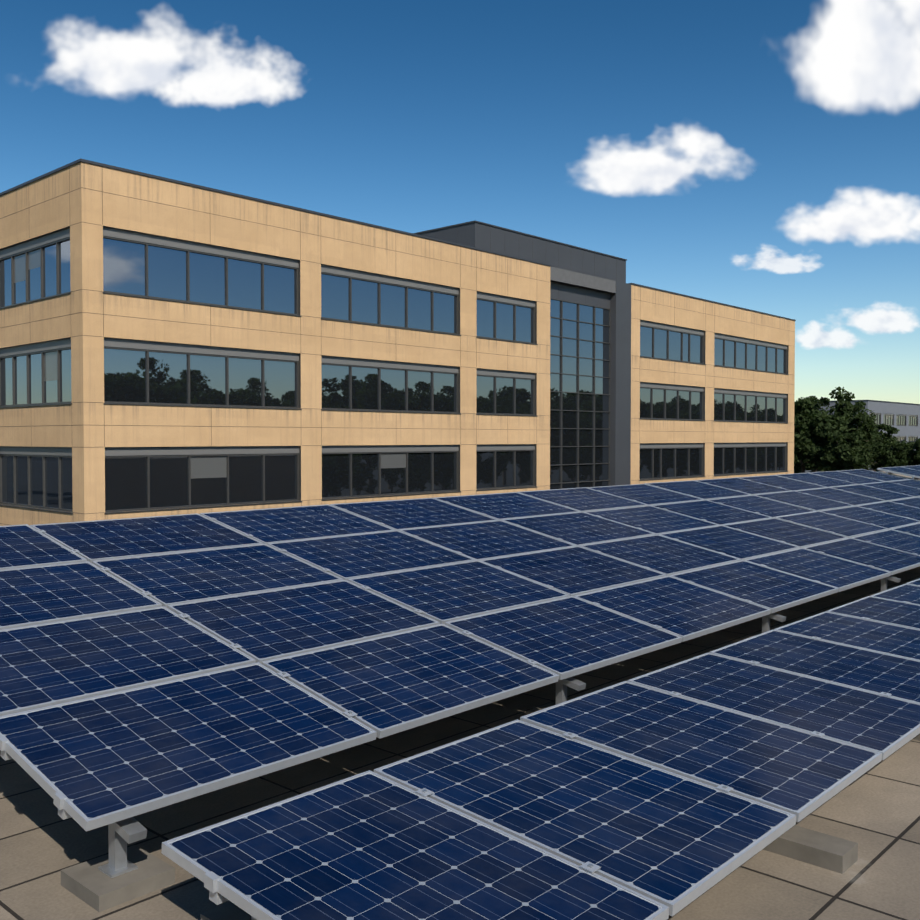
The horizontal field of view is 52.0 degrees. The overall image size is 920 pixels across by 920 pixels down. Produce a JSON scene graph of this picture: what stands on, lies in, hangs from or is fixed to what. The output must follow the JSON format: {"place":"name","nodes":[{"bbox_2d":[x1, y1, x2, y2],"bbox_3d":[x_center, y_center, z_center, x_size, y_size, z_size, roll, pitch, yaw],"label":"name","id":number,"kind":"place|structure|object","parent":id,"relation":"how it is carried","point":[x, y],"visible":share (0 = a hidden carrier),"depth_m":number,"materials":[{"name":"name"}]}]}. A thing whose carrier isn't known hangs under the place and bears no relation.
{"place":"outdoors","nodes":[
{"label":"outdoors","id":0,"kind":"place"},
{"bbox_2d":[50,18,223,94],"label":"cloud","id":1,"kind":"structure","parent":0,"point":[122,63],"depth_m":2226.85,"materials":[{"name":"white"}]},
{"bbox_2d":[153,37,295,105],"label":"cloud","id":2,"kind":"structure","parent":0,"point":[258,77],"depth_m":2264.30,"materials":[{"name":"white"}]},
{"bbox_2d":[0,158,795,525],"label":"office building","id":3,"kind":"structure","parent":0,"point":[168,346],"depth_m":39.13,"materials":[{"name":"stone"}]},
{"bbox_2d":[0,471,919,919],"bbox_3d":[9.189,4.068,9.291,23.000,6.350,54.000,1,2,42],"label":"roof slab","id":4,"kind":"structure","parent":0,"point":[874,813],"depth_m":3.51,"materials":[{"name":"concrete"}]},
{"bbox_2d":[0,469,919,911],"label":"solar array","id":5,"kind":"object","parent":4,"relation":"on","point":[150,663],"visible":0.98,"depth_m":5.24,"materials":[{"name":"glass"}]},
{"bbox_2d":[162,578,919,919],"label":"solar row","id":6,"kind":"object","parent":4,"relation":"on","point":[666,792],"visible":1,"depth_m":3.20,"materials":[{"name":"glass"}]},
{"bbox_2d":[877,465,919,480],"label":"solar array","id":7,"kind":"object","parent":4,"relation":"on","point":[913,472],"visible":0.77,"depth_m":17.29,"materials":[{"name":"glass"}]},
{"bbox_2d":[0,0,919,403],"label":"sky","id":8,"kind":"structure","parent":0,"point":[411,116],"materials":[{"name":"blue"}]},
{"bbox_2d":[585,127,734,194],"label":"cloud","id":9,"kind":"structure","parent":0,"point":[625,169],"depth_m":2310.02,"materials":[{"name":"white"}]},
{"bbox_2d":[734,248,817,273],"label":"cloud","id":10,"kind":"structure","parent":0,"point":[768,259],"depth_m":2383.43,"materials":[{"name":"white"}]},
{"bbox_2d":[796,321,856,347],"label":"cloud","id":11,"kind":"structure","parent":0,"point":[814,335],"depth_m":2454.87,"materials":[{"name":"white"}]},
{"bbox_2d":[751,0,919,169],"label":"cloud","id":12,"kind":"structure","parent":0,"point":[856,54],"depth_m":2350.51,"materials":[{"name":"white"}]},
{"bbox_2d":[786,190,919,242],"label":"cloud","id":13,"kind":"structure","parent":0,"point":[867,216],"depth_m":2420.74,"materials":[{"name":"white"}]},
{"bbox_2d":[805,400,919,472],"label":"office block","id":14,"kind":"structure","parent":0,"point":[904,418],"depth_m":161.36,"materials":[{"name":"grey concrete"}]},
{"bbox_2d":[846,304,917,332],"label":"cloud","id":15,"kind":"structure","parent":0,"point":[882,318],"depth_m":2491.69,"materials":[{"name":"white"}]},
{"label":"ground","id":16,"kind":"structure","parent":0,"visible":0},
{"bbox_2d":[794,412,846,473],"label":"tree","id":17,"kind":"object","parent":16,"relation":"on","point":[819,425],"visible":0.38,"depth_m":102.67,"materials":[{"name":"green plant"}]},
{"bbox_2d":[794,396,853,471],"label":"tree","id":18,"kind":"object","parent":16,"relation":"on","point":[810,398],"visible":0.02,"depth_m":134.34,"materials":[{"name":"green plant"}]},
{"bbox_2d":[794,386,859,461],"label":"tree","id":19,"kind":"object","parent":16,"relation":"on","point":[843,407],"visible":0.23,"depth_m":117.39,"materials":[{"name":"green plant"}]},
{"bbox_2d":[795,430,872,471],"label":"tree","id":20,"kind":"object","parent":16,"relation":"on","point":[847,450],"visible":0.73,"depth_m":99.40,"materials":[{"name":"green plant"}]},
{"bbox_2d":[828,401,877,465],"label":"tree","id":21,"kind":"object","parent":16,"relation":"on","point":[863,421],"visible":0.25,"depth_m":125.19,"materials":[{"name":"green plant"}]},
{"bbox_2d":[863,424,907,471],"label":"tree","id":22,"kind":"object","parent":16,"relation":"on","point":[887,437],"visible":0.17,"depth_m":149.36,"materials":[{"name":"green plant"}]},
{"bbox_2d":[864,441,909,471],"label":"tree","id":23,"kind":"object","parent":16,"relation":"on","point":[891,455],"visible":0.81,"depth_m":111.88,"materials":[{"name":"green plant"}]},
{"bbox_2d":[899,438,919,465],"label":"tree","id":24,"kind":"object","parent":16,"relation":"on","point":[913,456],"visible":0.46,"depth_m":118.17,"materials":[{"name":"green plant"}]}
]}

